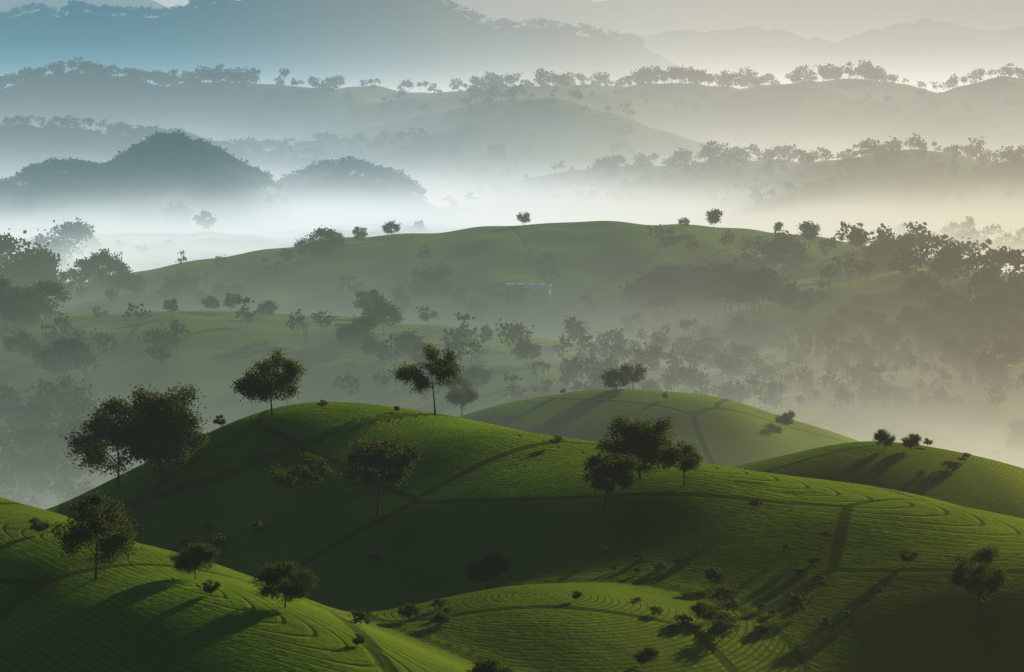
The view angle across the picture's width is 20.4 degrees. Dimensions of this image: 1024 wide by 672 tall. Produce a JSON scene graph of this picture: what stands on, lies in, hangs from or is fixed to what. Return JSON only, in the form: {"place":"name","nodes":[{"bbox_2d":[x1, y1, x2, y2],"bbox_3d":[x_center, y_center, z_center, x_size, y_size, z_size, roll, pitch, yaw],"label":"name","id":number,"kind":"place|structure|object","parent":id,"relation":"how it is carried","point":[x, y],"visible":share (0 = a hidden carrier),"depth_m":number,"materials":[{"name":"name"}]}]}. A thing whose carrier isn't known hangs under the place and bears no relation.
{"place":"outdoors","nodes":[
{"label":"outdoors","id":0,"kind":"place"},
{"bbox_2d":[0,0,1023,671],"bbox_3d":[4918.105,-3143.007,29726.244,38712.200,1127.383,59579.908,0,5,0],"label":"terrain","id":1,"kind":"structure","parent":0,"point":[494,470],"depth_m":946.25,"materials":[{"name":"plant"}]},
{"bbox_2d":[0,292,24,330],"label":"tree","id":2,"kind":"object","parent":1,"relation":"on","point":[11,301],"visible":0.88,"depth_m":965.94,"materials":[{"name":"green plant"}]},
{"bbox_2d":[0,329,39,361],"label":"tree","id":3,"kind":"object","parent":1,"relation":"on","point":[12,341],"visible":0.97,"depth_m":925.06,"materials":[{"name":"green plant"}]},
{"bbox_2d":[0,296,43,330],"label":"tree","id":4,"kind":"object","parent":1,"relation":"on","point":[27,310],"visible":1,"depth_m":964.04,"materials":[{"name":"green plant"}]},
{"bbox_2d":[0,243,59,285],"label":"tree","id":5,"kind":"object","parent":1,"relation":"on","point":[40,253],"visible":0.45,"depth_m":1209.14,"materials":[{"name":"green plant"}]},
{"bbox_2d":[0,228,59,265],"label":"tree","id":6,"kind":"object","parent":1,"relation":"on","point":[7,244],"visible":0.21,"depth_m":1277.68,"materials":[{"name":"green plant"}]},
{"bbox_2d":[1,256,59,287],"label":"tree","id":7,"kind":"object","parent":1,"relation":"on","point":[37,272],"visible":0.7,"depth_m":1195.20,"materials":[{"name":"green plant"}]},
{"bbox_2d":[18,410,56,427],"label":"tree","id":8,"kind":"object","parent":1,"relation":"on","point":[47,419],"visible":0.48,"depth_m":852.22,"materials":[{"name":"green plant"}]},
{"bbox_2d":[28,515,51,533],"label":"bush","id":9,"kind":"object","parent":1,"relation":"on","point":[37,525],"visible":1,"depth_m":381.09,"materials":[{"name":"green plant"}]},
{"bbox_2d":[23,277,72,319],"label":"tree","id":10,"kind":"object","parent":1,"relation":"on","point":[53,289],"visible":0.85,"depth_m":985.98,"materials":[{"name":"green plant"}]},
{"bbox_2d":[31,333,89,377],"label":"tree","id":11,"kind":"object","parent":1,"relation":"on","point":[50,356],"visible":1,"depth_m":902.69,"materials":[{"name":"green plant"}]},
{"bbox_2d":[31,217,94,267],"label":"tree","id":12,"kind":"object","parent":1,"relation":"on","point":[77,230],"visible":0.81,"depth_m":1836.53,"materials":[{"name":"green plant"}]},
{"bbox_2d":[50,269,77,294],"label":"tree","id":13,"kind":"object","parent":1,"relation":"on","point":[63,279],"visible":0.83,"depth_m":1200.28,"materials":[{"name":"green plant"}]},
{"bbox_2d":[44,415,92,450],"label":"tree","id":14,"kind":"object","parent":1,"relation":"on","point":[73,424],"visible":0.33,"depth_m":838.31,"materials":[{"name":"green plant"}]},
{"bbox_2d":[66,256,98,292],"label":"tree","id":15,"kind":"object","parent":1,"relation":"on","point":[82,264],"visible":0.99,"depth_m":1209.88,"materials":[{"name":"green plant"}]},
{"bbox_2d":[78,237,102,253],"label":"tree","id":16,"kind":"object","parent":1,"relation":"on","point":[93,246],"visible":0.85,"depth_m":1914.99,"materials":[{"name":"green plant"}]},
{"bbox_2d":[46,489,143,579],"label":"tree","id":17,"kind":"object","parent":1,"relation":"on","point":[104,520],"visible":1,"depth_m":347.68,"materials":[{"name":"green plant"}]},
{"bbox_2d":[85,248,122,274],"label":"tree","id":18,"kind":"object","parent":1,"relation":"on","point":[100,258],"visible":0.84,"depth_m":1215.05,"materials":[{"name":"green plant"}]},
{"bbox_2d":[93,259,133,289],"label":"tree","id":19,"kind":"object","parent":1,"relation":"on","point":[102,278],"visible":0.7,"depth_m":1203.81,"materials":[{"name":"green plant"}]},
{"bbox_2d":[60,395,168,486],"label":"tree","id":20,"kind":"object","parent":1,"relation":"on","point":[94,445],"visible":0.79,"depth_m":509.21,"materials":[{"name":"green plant"}]},
{"bbox_2d":[106,268,135,296],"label":"tree","id":21,"kind":"object","parent":1,"relation":"on","point":[118,282],"visible":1,"depth_m":1180.02,"materials":[{"name":"green plant"}]},
{"bbox_2d":[121,274,146,300],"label":"tree","id":22,"kind":"object","parent":1,"relation":"on","point":[137,279],"visible":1,"depth_m":1174.96,"materials":[{"name":"green plant"}]},
{"bbox_2d":[94,382,211,474],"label":"tree","id":23,"kind":"object","parent":1,"relation":"on","point":[171,422],"visible":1,"depth_m":502.73,"materials":[{"name":"green plant"}]},
{"bbox_2d":[155,281,179,301],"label":"tree","id":24,"kind":"object","parent":1,"relation":"on","point":[164,293],"visible":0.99,"depth_m":1165.56,"materials":[{"name":"green plant"}]},
{"bbox_2d":[155,201,194,228],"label":"tree","id":25,"kind":"object","parent":1,"relation":"on","point":[171,212],"visible":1,"depth_m":2224.15,"materials":[{"name":"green plant"}]},
{"bbox_2d":[163,270,200,301],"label":"tree","id":26,"kind":"object","parent":1,"relation":"on","point":[181,278],"visible":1,"depth_m":1168.23,"materials":[{"name":"green plant"}]},
{"bbox_2d":[167,542,222,578],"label":"tree","id":27,"kind":"object","parent":1,"relation":"on","point":[204,553],"visible":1,"depth_m":345.31,"materials":[{"name":"green plant"}]},
{"bbox_2d":[192,209,216,233],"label":"tree","id":28,"kind":"object","parent":1,"relation":"on","point":[206,223],"visible":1,"depth_m":2069.52,"materials":[{"name":"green plant"}]},
{"bbox_2d":[202,532,227,547],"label":"bush","id":29,"kind":"object","parent":1,"relation":"on","point":[219,540],"visible":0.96,"depth_m":461.40,"materials":[{"name":"green plant"}]},
{"bbox_2d":[210,283,229,300],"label":"tree","id":30,"kind":"object","parent":1,"relation":"on","point":[222,290],"visible":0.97,"depth_m":1164.23,"materials":[{"name":"green plant"}]},
{"bbox_2d":[257,299,278,317],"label":"tree","id":31,"kind":"object","parent":1,"relation":"on","point":[269,306],"visible":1,"depth_m":996.06,"materials":[{"name":"green plant"}]},
{"bbox_2d":[230,348,308,414],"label":"tree","id":32,"kind":"object","parent":1,"relation":"on","point":[263,386],"visible":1,"depth_m":513.72,"materials":[{"name":"green plant"}]},
{"bbox_2d":[248,557,321,607],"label":"tree","id":33,"kind":"object","parent":1,"relation":"on","point":[272,575],"visible":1,"depth_m":328.61,"materials":[{"name":"green plant"}]},
{"bbox_2d":[267,451,336,506],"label":"tree","id":34,"kind":"object","parent":1,"relation":"on","point":[304,475],"visible":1,"depth_m":467.35,"materials":[{"name":"green plant"}]},
{"bbox_2d":[294,237,315,259],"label":"tree","id":35,"kind":"object","parent":1,"relation":"on","point":[301,245],"visible":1,"depth_m":1215.95,"materials":[{"name":"green plant"}]},
{"bbox_2d":[305,225,343,256],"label":"tree","id":36,"kind":"object","parent":1,"relation":"on","point":[322,247],"visible":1,"depth_m":1216.66,"materials":[{"name":"green plant"}]},
{"bbox_2d":[335,313,382,348],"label":"tree","id":37,"kind":"object","parent":1,"relation":"on","point":[369,321],"visible":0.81,"depth_m":945.37,"materials":[{"name":"green plant"}]},
{"bbox_2d":[349,610,376,625],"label":"tree","id":38,"kind":"object","parent":1,"relation":"on","point":[361,614],"visible":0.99,"depth_m":335.34,"materials":[{"name":"green plant"}]},
{"bbox_2d":[352,289,384,314],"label":"tree","id":39,"kind":"object","parent":1,"relation":"on","point":[372,295],"visible":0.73,"depth_m":1025.43,"materials":[{"name":"green plant"}]},
{"bbox_2d":[356,336,383,360],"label":"tree","id":40,"kind":"object","parent":1,"relation":"on","point":[370,342],"visible":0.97,"depth_m":931.32,"materials":[{"name":"green plant"}]},
{"bbox_2d":[335,429,424,516],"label":"tree","id":41,"kind":"object","parent":1,"relation":"on","point":[390,456],"visible":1,"depth_m":457.42,"materials":[{"name":"green plant"}]},
{"bbox_2d":[362,298,403,333],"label":"tree","id":42,"kind":"object","parent":1,"relation":"on","point":[382,310],"visible":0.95,"depth_m":971.01,"materials":[{"name":"green plant"}]},
{"bbox_2d":[390,285,412,317],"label":"tree","id":43,"kind":"object","parent":1,"relation":"on","point":[402,298],"visible":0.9,"depth_m":1133.71,"materials":[{"name":"green plant"}]},
{"bbox_2d":[396,603,421,620],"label":"tree","id":44,"kind":"object","parent":1,"relation":"on","point":[408,610],"visible":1,"depth_m":372.48,"materials":[{"name":"green plant"}]},
{"bbox_2d":[391,330,427,356],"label":"tree","id":45,"kind":"object","parent":1,"relation":"on","point":[411,339],"visible":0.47,"depth_m":937.67,"materials":[{"name":"green plant"}]},
{"bbox_2d":[407,280,434,305],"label":"tree","id":46,"kind":"object","parent":1,"relation":"on","point":[421,293],"visible":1,"depth_m":1143.25,"materials":[{"name":"green plant"}]},
{"bbox_2d":[408,339,443,366],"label":"tree","id":47,"kind":"object","parent":1,"relation":"on","point":[418,346],"visible":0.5,"depth_m":927.00,"materials":[{"name":"green plant"}]},
{"bbox_2d":[393,343,464,414],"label":"tree","id":48,"kind":"object","parent":1,"relation":"on","point":[447,368],"visible":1,"depth_m":516.23,"materials":[{"name":"green plant"}]},
{"bbox_2d":[409,261,455,301],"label":"tree","id":49,"kind":"object","parent":1,"relation":"on","point":[427,276],"visible":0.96,"depth_m":1146.14,"materials":[{"name":"green plant"}]},
{"bbox_2d":[433,280,452,307],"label":"tree","id":50,"kind":"object","parent":1,"relation":"on","point":[442,288],"visible":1,"depth_m":1140.82,"materials":[{"name":"green plant"}]},
{"bbox_2d":[449,284,467,311],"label":"tree","id":51,"kind":"object","parent":1,"relation":"on","point":[461,292],"visible":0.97,"depth_m":1138.65,"materials":[{"name":"green plant"}]},
{"bbox_2d":[445,375,479,415],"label":"tree","id":52,"kind":"object","parent":1,"relation":"on","point":[456,396],"visible":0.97,"depth_m":810.33,"materials":[{"name":"green plant"}]},
{"bbox_2d":[462,297,489,320],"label":"tree","id":53,"kind":"object","parent":1,"relation":"on","point":[476,305],"visible":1,"depth_m":1126.28,"materials":[{"name":"green plant"}]},
{"bbox_2d":[461,364,493,391],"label":"tree","id":54,"kind":"object","parent":1,"relation":"on","point":[478,373],"visible":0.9,"depth_m":904.77,"materials":[{"name":"green plant"}]},
{"bbox_2d":[461,551,513,588],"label":"tree","id":55,"kind":"object","parent":1,"relation":"on","point":[489,568],"visible":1,"depth_m":415.12,"materials":[{"name":"green plant"}]},
{"bbox_2d":[465,656,515,671],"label":"tree","id":56,"kind":"object","parent":1,"relation":"on","point":[490,665],"visible":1,"depth_m":289.71,"materials":[{"name":"green plant"}]},
{"bbox_2d":[485,142,508,167],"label":"tree","id":57,"kind":"object","parent":1,"relation":"on","point":[497,153],"visible":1,"depth_m":2834.28,"materials":[{"name":"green plant"}]},
{"bbox_2d":[0,0,1023,508],"bbox_3d":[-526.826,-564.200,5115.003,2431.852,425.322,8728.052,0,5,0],"label":"forest","id":58,"kind":"object","parent":1,"relation":"on","point":[156,146],"visible":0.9,"depth_m":2271.15,"materials":[{"name":"green plant"}]},
{"bbox_2d":[510,338,541,364],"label":"tree","id":59,"kind":"object","parent":1,"relation":"on","point":[521,354],"visible":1,"depth_m":942.54,"materials":[{"name":"green plant"}]},
{"bbox_2d":[505,283,551,298],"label":"shed","id":60,"kind":"structure","parent":1,"relation":"on","point":[541,290],"depth_m":1148.54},
{"bbox_2d":[578,293,599,309],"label":"tree","id":61,"kind":"object","parent":1,"relation":"on","point":[591,303],"visible":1,"depth_m":1140.68,"materials":[{"name":"green plant"}]},
{"bbox_2d":[600,156,620,171],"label":"tree","id":62,"kind":"object","parent":1,"relation":"on","point":[606,164],"visible":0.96,"depth_m":2535.14,"materials":[{"name":"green plant"}]},
{"bbox_2d":[579,447,642,515],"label":"tree","id":63,"kind":"object","parent":1,"relation":"on","point":[613,468],"visible":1,"depth_m":431.60,"materials":[{"name":"green plant"}]},
{"bbox_2d":[599,367,633,393],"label":"tree","id":64,"kind":"object","parent":1,"relation":"on","point":[612,377],"visible":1,"depth_m":798.29,"materials":[{"name":"green plant"}]},
{"bbox_2d":[620,363,646,388],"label":"tree","id":65,"kind":"object","parent":1,"relation":"on","point":[639,369],"visible":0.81,"depth_m":808.57,"materials":[{"name":"green plant"}]},
{"bbox_2d":[592,413,678,478],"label":"tree","id":66,"kind":"object","parent":1,"relation":"on","point":[644,439],"visible":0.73,"depth_m":445.55,"materials":[{"name":"green plant"}]},
{"bbox_2d":[634,645,660,666],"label":"tree","id":67,"kind":"object","parent":1,"relation":"on","point":[648,654],"visible":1,"depth_m":356.85,"materials":[{"name":"green plant"}]},
{"bbox_2d":[618,264,704,319],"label":"tree","id":68,"kind":"object","parent":1,"relation":"on","point":[648,290],"visible":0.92,"depth_m":1127.17,"materials":[{"name":"green plant"}]},
{"bbox_2d":[652,440,704,484],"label":"tree","id":69,"kind":"object","parent":1,"relation":"on","point":[686,457],"visible":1,"depth_m":439.59,"materials":[{"name":"green plant"}]},
{"bbox_2d":[662,278,695,319],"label":"tree","id":70,"kind":"object","parent":1,"relation":"on","point":[679,295],"visible":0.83,"depth_m":1129.08,"materials":[{"name":"green plant"}]},
{"bbox_2d":[662,265,705,318],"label":"tree","id":71,"kind":"object","parent":1,"relation":"on","point":[680,270],"visible":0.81,"depth_m":1130.77,"materials":[{"name":"green plant"}]},
{"bbox_2d":[678,265,713,317],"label":"tree","id":72,"kind":"object","parent":1,"relation":"on","point":[705,271],"visible":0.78,"depth_m":1128.25,"materials":[{"name":"green plant"}]},
{"bbox_2d":[689,601,717,620],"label":"tree","id":73,"kind":"object","parent":1,"relation":"on","point":[701,609],"visible":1,"depth_m":375.23,"materials":[{"name":"green plant"}]},
{"bbox_2d":[687,341,724,371],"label":"tree","id":74,"kind":"object","parent":1,"relation":"on","point":[699,349],"visible":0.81,"depth_m":986.72,"materials":[{"name":"green plant"}]},
{"bbox_2d":[687,275,729,319],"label":"tree","id":75,"kind":"object","parent":1,"relation":"on","point":[708,293],"visible":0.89,"depth_m":1121.90,"materials":[{"name":"green plant"}]},
{"bbox_2d":[702,566,725,584],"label":"tree","id":76,"kind":"object","parent":1,"relation":"on","point":[713,570],"visible":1,"depth_m":398.08,"materials":[{"name":"green plant"}]},
{"bbox_2d":[705,209,724,234],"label":"tree","id":77,"kind":"object","parent":1,"relation":"on","point":[715,215],"visible":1,"depth_m":1254.10,"materials":[{"name":"green plant"}]},
{"bbox_2d":[681,262,756,313],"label":"tree","id":78,"kind":"object","parent":1,"relation":"on","point":[724,306],"visible":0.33,"depth_m":1133.10,"materials":[{"name":"green plant"}]},
{"bbox_2d":[702,263,742,315],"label":"tree","id":79,"kind":"object","parent":1,"relation":"on","point":[729,268],"visible":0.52,"depth_m":1123.51,"materials":[{"name":"green plant"}]},
{"bbox_2d":[707,619,738,638],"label":"tree","id":80,"kind":"object","parent":1,"relation":"on","point":[716,630],"visible":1,"depth_m":369.59,"materials":[{"name":"green plant"}]},
{"bbox_2d":[704,584,742,603],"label":"tree","id":81,"kind":"object","parent":1,"relation":"on","point":[721,591],"visible":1,"depth_m":389.31,"materials":[{"name":"green plant"}]},
{"bbox_2d":[720,357,746,381],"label":"tree","id":82,"kind":"object","parent":1,"relation":"on","point":[738,364],"visible":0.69,"depth_m":971.35,"materials":[{"name":"green plant"}]},
{"bbox_2d":[719,341,761,375],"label":"tree","id":83,"kind":"object","parent":1,"relation":"on","point":[744,351],"visible":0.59,"depth_m":988.74,"materials":[{"name":"green plant"}]},
{"bbox_2d":[713,268,797,313],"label":"tree","id":84,"kind":"object","parent":1,"relation":"on","point":[740,280],"visible":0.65,"depth_m":1108.09,"materials":[{"name":"green plant"}]},
{"bbox_2d":[740,266,788,316],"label":"tree","id":85,"kind":"object","parent":1,"relation":"on","point":[763,271],"visible":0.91,"depth_m":1097.91,"materials":[{"name":"green plant"}]},
{"bbox_2d":[748,274,782,315],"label":"tree","id":86,"kind":"object","parent":1,"relation":"on","point":[769,293],"visible":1,"depth_m":1095.99,"materials":[{"name":"green plant"}]},
{"bbox_2d":[755,230,809,276],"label":"tree","id":87,"kind":"object","parent":1,"relation":"on","point":[783,244],"visible":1,"depth_m":1198.69,"materials":[{"name":"green plant"}]},
{"bbox_2d":[775,410,795,425],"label":"tree","id":88,"kind":"object","parent":1,"relation":"on","point":[785,418],"visible":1,"depth_m":787.83,"materials":[{"name":"green plant"}]},
{"bbox_2d":[778,283,800,320],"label":"tree","id":89,"kind":"object","parent":1,"relation":"on","point":[790,295],"visible":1,"depth_m":1081.73,"materials":[{"name":"green plant"}]},
{"bbox_2d":[787,592,811,612],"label":"tree","id":90,"kind":"object","parent":1,"relation":"on","point":[799,599],"visible":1,"depth_m":382.61,"materials":[{"name":"green plant"}]},
{"bbox_2d":[793,289,815,320],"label":"tree","id":91,"kind":"object","parent":1,"relation":"on","point":[806,297],"visible":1,"depth_m":1079.99,"materials":[{"name":"green plant"}]},
{"bbox_2d":[796,221,821,253],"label":"tree","id":92,"kind":"object","parent":1,"relation":"on","point":[809,229],"visible":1,"depth_m":1243.06,"materials":[{"name":"green plant"}]},
{"bbox_2d":[812,319,849,346],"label":"tree","id":93,"kind":"object","parent":1,"relation":"on","point":[835,328],"visible":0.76,"depth_m":1046.14,"materials":[{"name":"green plant"}]},
{"bbox_2d":[844,227,869,260],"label":"tree","id":94,"kind":"object","parent":1,"relation":"on","point":[859,240],"visible":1,"depth_m":1246.84,"materials":[{"name":"green plant"}]},
{"bbox_2d":[855,308,889,342],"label":"tree","id":95,"kind":"object","parent":1,"relation":"on","point":[873,324],"visible":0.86,"depth_m":1044.89,"materials":[{"name":"green plant"}]},
{"bbox_2d":[861,240,891,267],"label":"tree","id":96,"kind":"object","parent":1,"relation":"on","point":[872,251],"visible":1,"depth_m":1234.02,"materials":[{"name":"green plant"}]},
{"bbox_2d":[872,429,896,450],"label":"tree","id":97,"kind":"object","parent":1,"relation":"on","point":[880,436],"visible":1,"depth_m":610.09,"materials":[{"name":"green plant"}]},
{"bbox_2d":[890,233,919,260],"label":"tree","id":98,"kind":"object","parent":1,"relation":"on","point":[911,241],"visible":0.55,"depth_m":1256.92,"materials":[{"name":"green plant"}]},
{"bbox_2d":[901,433,921,448],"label":"tree","id":99,"kind":"object","parent":1,"relation":"on","point":[911,440],"visible":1,"depth_m":610.24,"materials":[{"name":"green plant"}]},
{"bbox_2d":[898,271,943,308],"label":"tree","id":100,"kind":"object","parent":1,"relation":"on","point":[924,287],"visible":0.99,"depth_m":1076.10,"materials":[{"name":"green plant"}]},
{"bbox_2d":[927,248,963,280],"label":"tree","id":101,"kind":"object","parent":1,"relation":"on","point":[935,266],"visible":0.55,"depth_m":1117.52,"materials":[{"name":"green plant"}]},
{"bbox_2d":[941,221,962,235],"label":"tree","id":102,"kind":"object","parent":1,"relation":"on","point":[953,226],"visible":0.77,"depth_m":1989.19,"materials":[{"name":"green plant"}]},
{"bbox_2d":[936,334,983,374],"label":"tree","id":103,"kind":"object","parent":1,"relation":"on","point":[948,343],"visible":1,"depth_m":1006.42,"materials":[{"name":"green plant"}]},
{"bbox_2d":[947,543,1012,609],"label":"tree","id":104,"kind":"object","parent":1,"relation":"on","point":[972,579],"visible":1,"depth_m":372.97,"materials":[{"name":"green plant"}]},
{"bbox_2d":[977,266,1002,291],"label":"tree","id":105,"kind":"object","parent":1,"relation":"on","point":[988,277],"visible":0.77,"depth_m":1072.90,"materials":[{"name":"green plant"}]},
{"bbox_2d":[970,336,1023,381],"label":"tree","id":106,"kind":"object","parent":1,"relation":"on","point":[1008,348],"visible":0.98,"depth_m":996.81,"materials":[{"name":"green plant"}]},
{"bbox_2d":[1004,418,1023,457],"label":"tree","id":107,"kind":"object","parent":1,"relation":"on","point":[1015,440],"visible":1,"depth_m":921.37,"materials":[{"name":"green plant"}]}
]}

